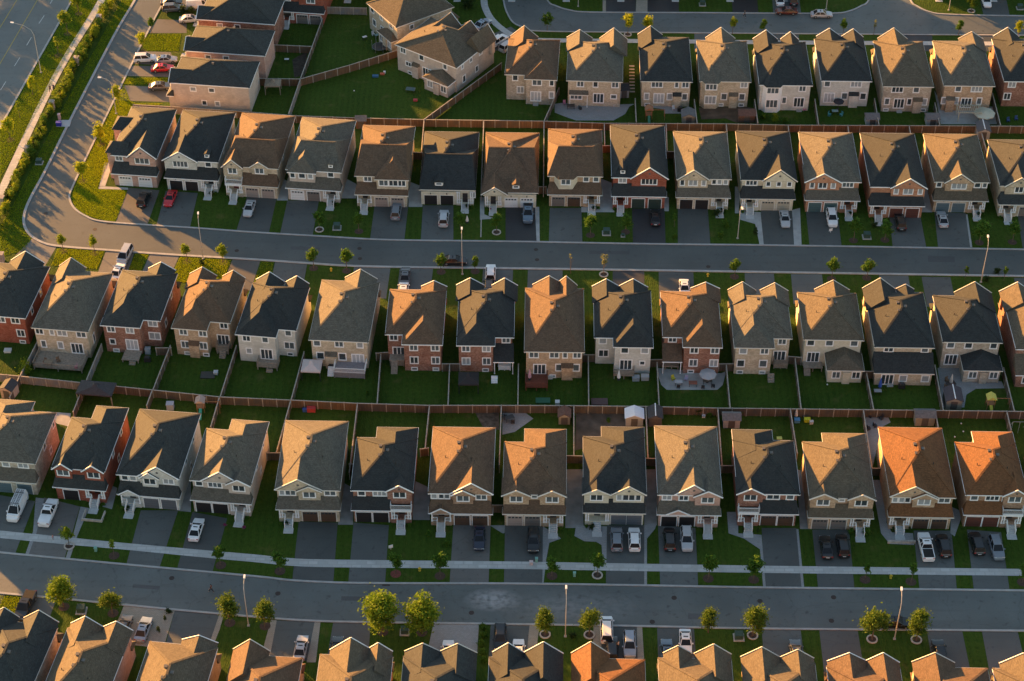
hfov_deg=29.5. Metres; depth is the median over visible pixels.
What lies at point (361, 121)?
garden shed
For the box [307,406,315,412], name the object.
garden toy
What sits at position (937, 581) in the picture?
driveway
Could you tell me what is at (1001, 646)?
driveway
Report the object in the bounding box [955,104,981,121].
pergola
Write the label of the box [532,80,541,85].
window
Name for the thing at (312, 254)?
street tree
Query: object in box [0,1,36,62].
lane line
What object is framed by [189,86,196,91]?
window
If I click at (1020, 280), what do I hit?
driveway
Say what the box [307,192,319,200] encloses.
garage door
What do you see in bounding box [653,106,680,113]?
patio
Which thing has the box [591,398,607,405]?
sand box
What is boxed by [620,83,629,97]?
garden shed
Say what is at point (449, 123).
wooden fence
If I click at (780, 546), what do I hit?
driveway
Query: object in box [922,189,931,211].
walkway
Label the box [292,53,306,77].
garden bed
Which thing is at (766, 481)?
house
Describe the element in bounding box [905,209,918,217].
garage door
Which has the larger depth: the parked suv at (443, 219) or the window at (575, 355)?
the parked suv at (443, 219)
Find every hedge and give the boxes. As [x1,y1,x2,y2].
[3,153,27,198]
[31,110,50,144]
[57,62,77,96]
[79,22,99,59]
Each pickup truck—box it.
[15,589,37,621]
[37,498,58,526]
[522,203,533,223]
[917,532,934,561]
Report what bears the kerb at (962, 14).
on the ground at (342, 44)
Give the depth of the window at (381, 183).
368.48 m
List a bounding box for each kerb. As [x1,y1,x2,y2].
[0,2,70,127]
[0,551,1023,590]
[0,592,1023,631]
[22,0,1023,276]
[68,6,1023,249]
[503,0,1023,35]
[547,0,868,13]
[910,0,1023,15]
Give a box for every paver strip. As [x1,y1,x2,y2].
[159,610,173,641]
[211,615,222,640]
[264,620,276,655]
[307,622,319,661]
[527,625,538,649]
[593,626,600,646]
[603,0,605,11]
[636,0,646,11]
[637,627,643,658]
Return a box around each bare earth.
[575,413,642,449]
[699,107,755,122]
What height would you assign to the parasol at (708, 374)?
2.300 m
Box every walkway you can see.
[26,498,43,553]
[66,507,88,557]
[98,186,127,189]
[99,163,109,186]
[277,179,287,199]
[342,179,355,197]
[409,182,421,206]
[480,197,491,219]
[535,207,539,240]
[542,527,560,582]
[574,525,606,562]
[581,206,613,211]
[600,179,611,206]
[644,523,656,583]
[664,197,668,210]
[727,512,765,585]
[735,187,738,212]
[739,211,763,243]
[792,208,801,244]
[796,529,803,586]
[873,480,913,544]
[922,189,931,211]
[950,507,960,535]
[966,214,971,246]
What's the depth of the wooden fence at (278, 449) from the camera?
323.71 m
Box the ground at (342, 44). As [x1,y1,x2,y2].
[0,0,1023,680]
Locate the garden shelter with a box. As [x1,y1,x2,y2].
[76,380,116,405]
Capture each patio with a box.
[55,412,70,425]
[502,413,532,434]
[555,103,633,119]
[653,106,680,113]
[658,368,725,389]
[866,417,889,465]
[935,93,996,123]
[938,368,1003,406]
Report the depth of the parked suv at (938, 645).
288.84 m
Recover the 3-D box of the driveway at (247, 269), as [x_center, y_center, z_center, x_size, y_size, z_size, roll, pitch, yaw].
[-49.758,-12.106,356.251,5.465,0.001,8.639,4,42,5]
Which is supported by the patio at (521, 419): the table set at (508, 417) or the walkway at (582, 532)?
the table set at (508, 417)
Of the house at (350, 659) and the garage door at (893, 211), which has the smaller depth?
the house at (350, 659)
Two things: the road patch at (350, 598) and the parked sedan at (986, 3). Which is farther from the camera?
the parked sedan at (986, 3)
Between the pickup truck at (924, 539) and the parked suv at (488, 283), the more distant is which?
the parked suv at (488, 283)
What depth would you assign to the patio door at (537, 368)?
333.91 m
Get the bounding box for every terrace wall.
[81,509,105,522]
[887,540,915,543]
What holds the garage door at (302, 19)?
in the house at (309, 12)
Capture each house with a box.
[0,251,54,343]
[0,399,59,494]
[0,607,63,680]
[31,257,116,372]
[46,616,135,680]
[51,405,129,513]
[100,262,180,364]
[105,106,176,187]
[115,408,201,518]
[136,635,221,680]
[161,109,235,200]
[166,56,259,111]
[171,267,247,358]
[181,25,274,77]
[189,419,269,527]
[193,0,284,48]
[220,112,295,204]
[226,639,305,680]
[235,272,312,372]
[274,420,348,533]
[283,0,331,29]
[285,117,356,210]
[308,269,380,378]
[316,637,394,680]
[350,427,418,534]
[354,125,415,214]
[366,0,459,51]
[385,280,447,373]
[394,12,496,97]
[401,643,477,680]
[419,131,479,213]
[427,426,495,536]
[456,278,517,383]
[481,132,538,215]
[488,642,563,680]
[501,428,566,538]
[504,26,560,105]
[524,276,584,390]
[547,128,602,214]
[566,28,626,106]
[571,641,645,680]
[582,426,646,536]
[592,278,653,378]
[610,124,668,216]
[638,26,692,107]
[654,425,722,538]
[657,644,732,680]
[659,282,722,373]
[673,131,731,217]
[695,27,751,108]
[727,282,792,382]
[731,429,800,537]
[735,130,797,218]
[740,646,816,680]
[752,30,812,112]
[795,280,864,383]
[797,132,861,220]
[801,433,876,542]
[812,28,871,107]
[823,652,901,680]
[858,132,927,225]
[862,278,935,386]
[871,28,934,112]
[876,426,956,539]
[910,652,989,680]
[921,133,989,220]
[929,31,995,111]
[929,281,1002,383]
[951,431,1023,539]
[985,139,1023,224]
[988,27,1023,105]
[989,653,1023,680]
[997,282,1023,386]
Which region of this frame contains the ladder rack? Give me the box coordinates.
[10,489,23,505]
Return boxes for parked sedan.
[111,263,125,280]
[117,614,132,627]
[134,616,152,642]
[148,81,170,90]
[151,63,173,72]
[154,54,177,63]
[160,0,182,5]
[163,190,176,206]
[179,14,197,23]
[188,518,204,541]
[243,200,255,216]
[293,635,308,661]
[330,636,343,647]
[398,282,409,288]
[399,267,410,282]
[441,254,466,265]
[441,640,453,648]
[472,526,485,550]
[474,18,491,29]
[512,639,525,651]
[649,209,660,225]
[659,639,673,657]
[678,628,692,651]
[679,279,690,290]
[775,0,784,5]
[775,6,797,14]
[779,210,790,227]
[788,639,803,651]
[810,9,832,18]
[819,536,832,558]
[882,615,910,628]
[936,211,948,227]
[981,0,991,7]
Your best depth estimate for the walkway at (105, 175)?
378.97 m
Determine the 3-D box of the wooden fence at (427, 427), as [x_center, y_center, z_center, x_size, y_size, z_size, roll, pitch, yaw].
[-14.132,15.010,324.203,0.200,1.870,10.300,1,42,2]
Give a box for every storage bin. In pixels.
[632,374,639,380]
[641,374,648,380]
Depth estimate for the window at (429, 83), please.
399.59 m
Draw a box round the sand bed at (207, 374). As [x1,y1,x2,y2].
[200,371,214,378]
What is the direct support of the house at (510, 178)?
on the ground at (342, 44)
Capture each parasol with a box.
[699,368,716,382]
[833,98,843,108]
[973,107,994,119]
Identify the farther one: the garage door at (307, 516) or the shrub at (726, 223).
the shrub at (726, 223)
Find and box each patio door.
[70,343,84,353]
[125,339,138,350]
[216,334,229,343]
[260,348,273,359]
[351,354,364,362]
[392,347,403,353]
[422,66,430,75]
[530,91,540,101]
[533,364,545,373]
[593,93,603,103]
[619,359,632,369]
[653,93,664,103]
[772,350,785,360]
[793,97,804,107]
[806,352,819,361]
[823,93,834,102]
[880,374,894,384]
[893,98,904,108]
[943,354,957,364]
[960,98,971,107]
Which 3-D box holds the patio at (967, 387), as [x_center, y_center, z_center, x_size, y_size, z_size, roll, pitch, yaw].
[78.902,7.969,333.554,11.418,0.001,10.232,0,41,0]
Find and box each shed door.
[3,391,8,398]
[358,122,363,128]
[561,418,567,423]
[621,91,626,97]
[631,419,637,425]
[652,419,658,426]
[686,117,691,122]
[728,421,734,427]
[744,116,749,122]
[921,418,928,425]
[950,402,957,409]
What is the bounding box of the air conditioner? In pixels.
[144,346,150,354]
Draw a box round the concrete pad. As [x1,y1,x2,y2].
[56,120,70,126]
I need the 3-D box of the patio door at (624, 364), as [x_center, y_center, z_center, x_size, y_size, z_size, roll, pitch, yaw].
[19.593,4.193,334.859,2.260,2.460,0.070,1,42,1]
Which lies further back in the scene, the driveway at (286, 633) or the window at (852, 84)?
the window at (852, 84)
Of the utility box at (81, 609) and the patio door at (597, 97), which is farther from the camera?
the patio door at (597, 97)
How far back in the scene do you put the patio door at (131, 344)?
338.71 m
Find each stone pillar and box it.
[0,195,4,204]
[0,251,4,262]
[48,99,55,109]
[73,55,78,65]
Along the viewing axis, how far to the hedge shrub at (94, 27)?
415.58 m
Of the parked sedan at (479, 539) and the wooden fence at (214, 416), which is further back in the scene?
the wooden fence at (214, 416)
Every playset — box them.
[194,395,220,419]
[645,104,664,122]
[985,391,1010,410]
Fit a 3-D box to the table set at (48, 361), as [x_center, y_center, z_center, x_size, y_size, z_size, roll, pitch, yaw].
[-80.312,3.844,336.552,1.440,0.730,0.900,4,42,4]
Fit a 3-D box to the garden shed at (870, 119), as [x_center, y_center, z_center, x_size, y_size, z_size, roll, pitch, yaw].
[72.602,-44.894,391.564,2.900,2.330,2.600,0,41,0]
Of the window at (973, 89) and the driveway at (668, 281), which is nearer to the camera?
the driveway at (668, 281)
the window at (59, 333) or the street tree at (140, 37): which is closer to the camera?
the window at (59, 333)
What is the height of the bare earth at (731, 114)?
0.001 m
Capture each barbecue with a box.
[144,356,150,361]
[898,382,904,388]
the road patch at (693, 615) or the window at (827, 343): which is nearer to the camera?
the road patch at (693, 615)
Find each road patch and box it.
[132,584,159,589]
[341,596,367,600]
[589,251,628,253]
[688,613,702,618]
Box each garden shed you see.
[0,378,18,398]
[355,115,366,128]
[558,405,570,424]
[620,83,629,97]
[624,405,643,425]
[647,403,662,426]
[681,106,695,122]
[722,411,741,427]
[737,108,755,122]
[864,113,879,124]
[913,408,936,425]
[924,113,940,124]
[943,384,963,409]
[975,119,991,139]
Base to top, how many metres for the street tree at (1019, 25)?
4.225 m
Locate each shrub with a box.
[0,202,6,210]
[1,207,6,214]
[4,199,11,209]
[5,189,14,198]
[9,175,19,183]
[11,182,18,190]
[13,168,20,178]
[14,357,33,374]
[18,158,25,167]
[21,152,27,165]
[26,146,34,159]
[27,143,36,154]
[34,139,40,148]
[35,127,42,138]
[39,114,48,126]
[41,126,46,134]
[45,107,53,117]
[51,87,60,97]
[51,95,59,104]
[54,96,61,107]
[55,82,65,91]
[60,90,66,97]
[63,67,73,76]
[63,80,69,91]
[74,46,85,58]
[81,48,88,58]
[83,36,91,47]
[84,34,92,46]
[89,28,97,37]
[91,25,99,33]
[95,18,103,29]
[101,4,109,14]
[107,0,114,8]
[178,5,187,13]
[187,5,194,12]
[443,540,449,546]
[459,0,476,9]
[476,639,484,647]
[478,622,486,630]
[478,647,485,655]
[479,631,487,637]
[479,655,488,663]
[568,631,576,638]
[711,208,720,216]
[722,219,729,227]
[752,226,757,235]
[759,112,766,119]
[771,113,778,121]
[847,528,853,533]
[862,527,870,534]
[993,268,1002,274]
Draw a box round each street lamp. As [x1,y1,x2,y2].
[10,22,41,72]
[98,77,116,113]
[197,212,203,258]
[243,574,249,626]
[461,227,463,274]
[564,585,566,636]
[736,206,743,238]
[893,587,902,639]
[980,235,988,282]
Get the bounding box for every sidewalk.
[0,0,104,194]
[0,531,1021,575]
[481,0,992,45]
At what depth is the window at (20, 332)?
340.37 m
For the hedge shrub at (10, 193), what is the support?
on the ground at (342, 44)
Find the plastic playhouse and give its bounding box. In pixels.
[166,401,174,410]
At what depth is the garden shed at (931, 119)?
390.70 m
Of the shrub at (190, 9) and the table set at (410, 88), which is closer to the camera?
the table set at (410, 88)
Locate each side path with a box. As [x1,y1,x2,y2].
[102,486,116,508]
[178,481,190,511]
[338,483,352,524]
[413,481,429,519]
[490,525,504,532]
[565,469,582,527]
[644,469,656,524]
[797,469,807,528]
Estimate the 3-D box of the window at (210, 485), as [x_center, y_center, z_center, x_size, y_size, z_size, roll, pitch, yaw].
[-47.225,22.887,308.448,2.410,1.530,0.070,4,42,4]
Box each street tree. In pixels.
[0,116,14,141]
[14,101,20,116]
[26,75,34,93]
[43,573,76,610]
[53,36,62,57]
[55,234,66,253]
[57,10,71,35]
[58,526,74,549]
[69,0,82,15]
[72,161,89,183]
[88,234,98,255]
[91,120,105,146]
[95,587,122,617]
[108,539,119,559]
[110,85,122,104]
[134,31,146,51]
[148,17,154,31]
[179,243,190,263]
[210,590,240,626]
[211,544,226,568]
[215,244,228,264]
[252,596,275,629]
[270,550,288,574]
[303,247,318,270]
[312,211,325,232]
[339,248,354,273]
[352,212,362,233]
[357,582,403,635]
[388,552,404,577]
[400,588,442,636]
[431,551,449,579]
[433,253,446,274]
[452,212,465,229]
[471,255,479,273]
[489,211,501,234]
[534,605,555,638]
[539,12,554,29]
[545,555,561,579]
[573,603,602,639]
[584,213,597,237]
[589,552,606,579]
[599,253,607,277]
[618,212,633,234]
[620,13,633,36]
[642,15,652,26]
[698,604,719,632]
[701,554,720,582]
[727,258,741,279]
[730,16,737,33]
[740,603,769,639]
[742,554,765,583]
[759,19,767,28]
[826,256,842,280]
[839,18,849,31]
[848,216,863,242]
[852,602,893,643]
[860,258,876,280]
[860,563,870,583]
[879,218,895,242]
[905,562,917,585]
[905,604,933,643]
[956,19,964,34]
[967,0,978,12]
[971,219,991,244]
[1003,266,1008,280]
[1007,220,1021,244]
[1014,20,1023,33]
[1017,563,1023,585]
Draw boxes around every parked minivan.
[116,242,133,263]
[599,616,613,643]
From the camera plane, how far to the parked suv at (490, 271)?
354.35 m
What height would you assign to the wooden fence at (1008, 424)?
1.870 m
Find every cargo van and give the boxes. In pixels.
[6,489,28,522]
[186,0,205,8]
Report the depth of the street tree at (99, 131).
383.95 m
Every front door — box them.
[463,193,467,201]
[491,196,495,203]
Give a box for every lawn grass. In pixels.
[0,0,96,177]
[0,0,132,255]
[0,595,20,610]
[51,248,104,268]
[71,85,139,221]
[121,77,166,84]
[126,102,161,104]
[129,253,148,270]
[141,34,180,50]
[175,257,230,281]
[254,262,272,281]
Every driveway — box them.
[0,495,34,552]
[9,239,55,265]
[18,597,54,621]
[29,498,79,556]
[98,251,133,280]
[115,85,169,101]
[116,188,158,223]
[118,603,167,646]
[120,66,176,76]
[127,510,177,565]
[129,51,175,64]
[143,254,178,270]
[148,19,186,32]
[157,191,197,226]
[166,611,218,643]
[177,512,226,570]
[227,259,259,289]
[237,197,275,231]
[270,620,314,660]
[273,262,306,284]
[280,200,318,234]
[292,522,337,580]
[328,623,370,653]
[348,523,388,581]
[353,267,389,298]
[370,204,407,238]
[397,268,432,288]
[421,205,452,239]
[429,624,478,651]
[450,525,490,581]
[482,269,512,283]
[488,625,529,665]
[494,27,515,50]
[504,525,542,582]
[506,207,536,240]
[527,270,562,287]
[549,208,581,241]
[601,627,637,658]
[606,0,635,11]
[606,525,643,583]
[613,271,643,284]
[632,208,665,242]
[647,0,678,11]
[657,627,695,657]
[658,526,697,584]
[659,271,693,298]
[678,209,709,243]
[694,33,709,50]
[732,0,757,11]
[745,273,773,292]
[761,210,793,244]
[762,528,800,586]
[762,630,802,655]
[772,0,800,12]
[773,34,798,39]
[791,274,822,303]
[806,212,840,244]
[812,530,853,586]
[819,630,861,671]
[879,275,909,290]
[890,217,925,246]
[902,33,931,50]
[914,531,956,588]
[922,277,953,306]
[927,631,969,667]
[934,212,969,247]
[967,530,1008,588]
[977,33,996,50]
[980,0,1008,14]
[982,631,1022,673]
[1014,278,1023,284]
[1018,216,1023,247]
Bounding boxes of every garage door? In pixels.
[0,483,12,492]
[17,484,32,493]
[63,490,79,499]
[119,176,132,185]
[139,178,151,186]
[143,498,159,508]
[161,500,176,509]
[170,180,182,189]
[185,181,198,190]
[196,502,211,512]
[213,504,228,513]
[246,188,258,197]
[261,189,274,198]
[291,191,303,199]
[297,15,307,23]
[302,512,317,520]
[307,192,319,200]
[310,16,320,24]
[321,512,335,521]
[356,512,371,521]
[373,513,388,521]
[375,197,387,206]
[391,198,403,206]
[424,195,436,203]
[441,196,452,204]
[454,516,469,524]
[472,516,487,525]
[505,198,516,206]
[507,516,522,525]
[521,198,532,207]
[525,516,539,525]
[552,197,564,205]
[567,197,579,205]
[611,515,625,524]
[626,515,641,524]
[632,199,644,207]
[648,199,660,207]
[661,517,676,525]
[679,517,694,526]
[680,200,692,208]
[695,200,707,208]
[760,516,775,525]
[761,201,773,210]
[776,202,789,210]
[777,516,792,525]
[808,203,821,211]
[811,520,827,528]
[824,203,836,211]
[830,520,846,529]
[889,208,902,216]
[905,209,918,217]
[912,519,928,528]
[930,519,946,528]
[935,203,949,211]
[951,203,964,211]
[965,517,981,526]
[982,517,998,526]
[1018,207,1023,215]
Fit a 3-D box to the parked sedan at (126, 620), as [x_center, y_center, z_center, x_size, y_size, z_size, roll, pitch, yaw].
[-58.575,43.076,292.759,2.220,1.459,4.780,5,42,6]
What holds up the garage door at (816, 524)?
in the house at (838, 483)
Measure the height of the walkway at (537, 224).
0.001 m
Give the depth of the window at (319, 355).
336.00 m
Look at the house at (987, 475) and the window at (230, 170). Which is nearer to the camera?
the house at (987, 475)
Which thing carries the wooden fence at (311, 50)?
on the ground at (342, 44)
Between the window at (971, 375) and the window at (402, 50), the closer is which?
the window at (971, 375)
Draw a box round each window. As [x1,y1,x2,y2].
[0,317,5,322]
[1,462,9,466]
[10,318,20,323]
[16,329,25,336]
[17,464,28,468]
[35,329,43,334]
[40,340,47,347]
[49,330,54,335]
[56,331,67,336]
[56,470,69,476]
[57,341,64,348]
[76,332,86,337]
[86,472,100,478]
[106,327,115,332]
[109,338,115,344]
[121,476,128,480]
[125,328,134,333]
[129,476,136,480]
[134,158,149,164]
[143,479,156,484]
[147,321,157,326]
[148,332,160,339]
[162,479,174,484]
[172,161,188,167]
[179,330,187,335]
[180,340,188,348]
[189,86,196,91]
[195,482,202,486]
[198,331,207,336]
[199,342,207,349]
[201,100,207,105]
[205,163,211,167]
[207,482,222,488]
[208,88,214,92]
[214,101,220,106]
[219,323,228,329]
[227,168,237,173]
[232,486,245,491]
[242,336,250,341]
[245,347,252,353]
[254,168,263,174]
[261,337,268,343]
[279,491,284,495]
[283,341,294,349]
[284,331,291,336]
[285,491,290,495]
[298,174,305,178]
[302,492,315,497]
[306,0,314,3]
[313,341,320,346]
[316,352,324,359]
[324,491,336,495]
[327,173,333,177]
[334,342,343,347]
[338,353,346,360]
[356,343,363,348]
[357,492,365,495]
[363,177,371,181]
[372,492,386,496]
[378,180,388,185]
[387,181,398,186]
[389,335,397,340]
[393,493,405,497]
[397,181,405,186]
[400,47,405,54]
[405,60,411,67]
[409,346,417,350]
[409,356,418,363]
[427,80,432,88]
[430,494,437,498]
[431,346,439,351]
[431,357,439,363]
[440,85,446,93]
[456,496,469,501]
[461,347,469,351]
[461,357,470,364]
[462,74,465,83]
[475,495,486,499]
[482,347,490,351]
[482,357,490,364]
[502,339,510,342]
[509,497,522,502]
[512,75,517,80]
[517,86,523,93]
[529,353,538,357]
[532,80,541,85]
[545,497,558,502]
[549,91,553,98]
[549,353,558,358]
[555,364,561,371]
[561,180,570,184]
[562,353,567,358]
[570,96,581,99]
[572,353,581,358]
[573,364,579,371]
[576,82,583,86]
[583,177,588,181]
[590,495,602,500]
[593,82,597,87]
[598,339,606,343]
[598,349,608,356]
[610,94,616,99]
[611,83,618,87]
[616,495,621,500]
[618,179,626,183]
[620,348,628,353]
[622,495,634,500]
[635,496,641,500]
[639,361,644,365]
[640,348,648,353]
[641,179,657,184]
[644,93,649,99]
[651,82,662,87]
[661,496,671,500]
[666,93,672,99]
[668,338,676,342]
[678,496,688,500]
[679,180,684,185]
[681,83,688,87]
[681,93,687,100]
[688,180,697,185]
[688,359,697,366]
[689,348,698,353]
[701,498,714,503]
[704,95,716,103]
[705,84,717,90]
[709,359,718,366]
[710,348,719,353]
[720,93,727,99]
[736,359,744,366]
[738,93,745,100]
[739,349,747,353]
[740,83,747,87]
[743,495,756,500]
[745,181,757,185]
[758,360,767,367]
[760,349,768,354]
[765,99,777,107]
[766,88,779,93]
[766,495,779,499]
[777,339,786,344]
[781,97,786,103]
[785,495,793,499]
[798,86,806,91]
[806,341,814,345]
[809,183,814,188]
[816,500,829,505]
[818,183,827,188]
[824,82,830,86]
[825,341,833,346]
[830,183,835,188]
[831,371,840,378]
[841,92,847,99]
[841,183,853,187]
[849,341,858,346]
[850,82,861,87]
[851,372,860,378]
[854,501,867,506]
[859,93,866,99]
[883,348,893,351]
[884,98,889,104]
[891,87,903,92]
[891,498,898,502]
[893,189,898,194]
[898,375,907,381]
[898,498,904,502]
[902,189,913,194]
[906,98,911,104]
[912,88,919,92]
[917,189,922,194]
[917,500,930,505]
[920,349,928,352]
[920,375,929,381]
[922,98,927,105]
[936,183,941,187]
[937,499,950,502]
[941,97,945,103]
[946,343,954,348]
[951,184,966,189]
[954,87,961,91]
[954,97,958,104]
[964,343,972,348]
[967,371,977,378]
[969,496,978,500]
[970,87,982,91]
[973,183,980,187]
[976,97,982,104]
[984,496,999,500]
[988,372,998,378]
[989,344,997,348]
[1003,93,1011,99]
[1007,82,1016,87]
[1007,497,1021,502]
[1014,187,1023,192]
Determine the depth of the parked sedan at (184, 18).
419.71 m
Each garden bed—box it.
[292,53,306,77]
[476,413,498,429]
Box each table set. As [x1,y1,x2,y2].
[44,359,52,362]
[405,87,414,90]
[504,414,514,422]
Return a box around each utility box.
[35,158,43,164]
[75,604,87,614]
[332,222,341,230]
[400,626,409,635]
[602,227,610,235]
[699,0,705,5]
[733,630,744,641]
[862,231,871,239]
[1016,3,1023,9]
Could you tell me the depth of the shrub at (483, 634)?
291.71 m
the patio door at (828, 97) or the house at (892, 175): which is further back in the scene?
the patio door at (828, 97)
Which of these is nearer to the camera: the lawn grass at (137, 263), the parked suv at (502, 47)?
the lawn grass at (137, 263)
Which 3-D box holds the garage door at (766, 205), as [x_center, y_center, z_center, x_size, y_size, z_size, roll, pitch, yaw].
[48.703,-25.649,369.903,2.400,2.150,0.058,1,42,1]
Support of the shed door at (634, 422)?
in the garden shed at (634, 415)
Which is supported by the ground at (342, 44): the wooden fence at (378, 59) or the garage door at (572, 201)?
the wooden fence at (378, 59)
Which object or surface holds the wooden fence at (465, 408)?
on the ground at (342, 44)
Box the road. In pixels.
[0,0,68,123]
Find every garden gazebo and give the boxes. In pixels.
[264,79,281,94]
[301,359,322,380]
[458,372,478,393]
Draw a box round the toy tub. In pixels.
[794,417,799,422]
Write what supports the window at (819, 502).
in the house at (838, 483)
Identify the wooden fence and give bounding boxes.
[0,374,19,381]
[9,376,20,399]
[20,342,37,383]
[20,376,79,389]
[72,395,83,416]
[86,343,102,380]
[113,386,152,396]
[133,104,182,113]
[146,390,153,408]
[153,345,170,389]
[153,390,220,403]
[155,347,171,355]
[183,107,236,117]
[210,397,220,428]
[220,345,237,396]
[220,396,290,406]
[236,111,296,122]
[259,78,299,85]
[266,452,279,460]
[274,44,312,52]
[276,400,291,452]
[288,78,300,114]
[291,351,304,399]
[291,400,356,410]
[295,115,354,122]
[300,18,322,80]
[301,64,349,85]
[327,7,366,14]
[349,50,397,71]
[349,403,357,479]
[357,402,428,412]
[366,118,423,126]
[375,352,388,360]
[376,354,381,403]
[413,152,422,159]
[420,447,428,456]
[421,119,424,151]
[423,119,481,126]
[424,91,462,118]
[424,405,429,447]
[430,405,500,412]
[442,363,459,371]
[447,364,449,404]
[462,62,501,97]
[481,120,483,199]
[482,120,544,127]
[492,504,502,512]
[499,405,501,472]
[502,405,572,412]
[517,364,518,412]
[538,186,546,193]
[543,87,559,127]
[543,121,544,196]
[544,121,603,129]
[567,455,582,463]
[573,405,644,413]
[573,406,573,454]
[582,354,594,361]
[588,356,588,404]
[602,145,610,152]
[605,123,664,129]
[634,98,636,122]
[645,406,648,457]
[645,457,655,465]
[646,406,717,415]
[650,359,663,366]
[656,362,659,404]
[665,123,725,130]
[665,124,667,150]
[666,151,673,158]
[693,99,697,122]
[717,408,722,473]
[718,363,733,371]
[718,407,790,415]
[720,465,732,472]
[725,123,788,130]
[725,365,730,407]
[754,99,757,123]
[788,356,801,364]
[789,125,848,131]
[789,409,797,460]
[791,408,862,416]
[794,358,801,407]
[814,99,818,124]
[849,125,909,132]
[861,371,873,378]
[862,409,872,470]
[864,409,913,417]
[865,373,873,408]
[872,468,880,475]
[873,98,878,124]
[910,125,975,132]
[933,102,939,124]
[934,365,943,409]
[936,410,1006,418]
[975,125,1023,133]
[980,132,986,159]
[991,93,1000,125]
[1002,367,1014,410]
[1005,411,1011,431]
[1007,410,1023,418]
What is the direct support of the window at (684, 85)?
in the house at (665, 71)
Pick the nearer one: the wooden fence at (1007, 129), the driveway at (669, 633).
the driveway at (669, 633)
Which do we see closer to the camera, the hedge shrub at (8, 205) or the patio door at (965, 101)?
the hedge shrub at (8, 205)
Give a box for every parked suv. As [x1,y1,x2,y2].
[134,52,156,63]
[136,191,151,207]
[162,2,181,12]
[390,203,401,219]
[438,210,449,226]
[483,278,494,287]
[484,264,496,280]
[492,623,507,649]
[495,34,508,46]
[498,40,507,52]
[526,526,540,552]
[604,636,619,658]
[609,528,623,551]
[622,630,637,658]
[627,528,641,551]
[662,528,676,551]
[680,525,693,551]
[789,0,797,5]
[826,207,838,226]
[835,534,849,557]
[894,214,906,230]
[931,639,946,657]
[935,534,951,557]
[968,532,985,555]
[987,533,1004,560]
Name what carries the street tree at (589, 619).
on the ground at (342, 44)
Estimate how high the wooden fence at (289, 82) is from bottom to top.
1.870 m
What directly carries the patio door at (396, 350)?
in the house at (415, 326)
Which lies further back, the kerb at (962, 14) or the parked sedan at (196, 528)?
the kerb at (962, 14)
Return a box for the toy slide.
[804,417,810,422]
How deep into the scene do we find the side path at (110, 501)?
313.54 m
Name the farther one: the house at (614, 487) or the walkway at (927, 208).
the walkway at (927, 208)
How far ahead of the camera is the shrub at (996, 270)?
356.03 m
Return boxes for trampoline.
[372,42,386,52]
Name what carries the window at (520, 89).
in the house at (531, 67)
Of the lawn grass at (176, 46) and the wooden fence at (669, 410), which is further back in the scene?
the lawn grass at (176, 46)
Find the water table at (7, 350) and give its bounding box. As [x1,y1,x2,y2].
[3,348,11,352]
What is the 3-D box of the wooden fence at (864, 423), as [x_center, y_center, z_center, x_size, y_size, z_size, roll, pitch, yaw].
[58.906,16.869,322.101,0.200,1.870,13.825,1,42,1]
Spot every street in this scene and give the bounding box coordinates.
[0,553,1023,629]
[25,0,1023,274]
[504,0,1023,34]
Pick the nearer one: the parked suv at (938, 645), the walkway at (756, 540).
the parked suv at (938, 645)

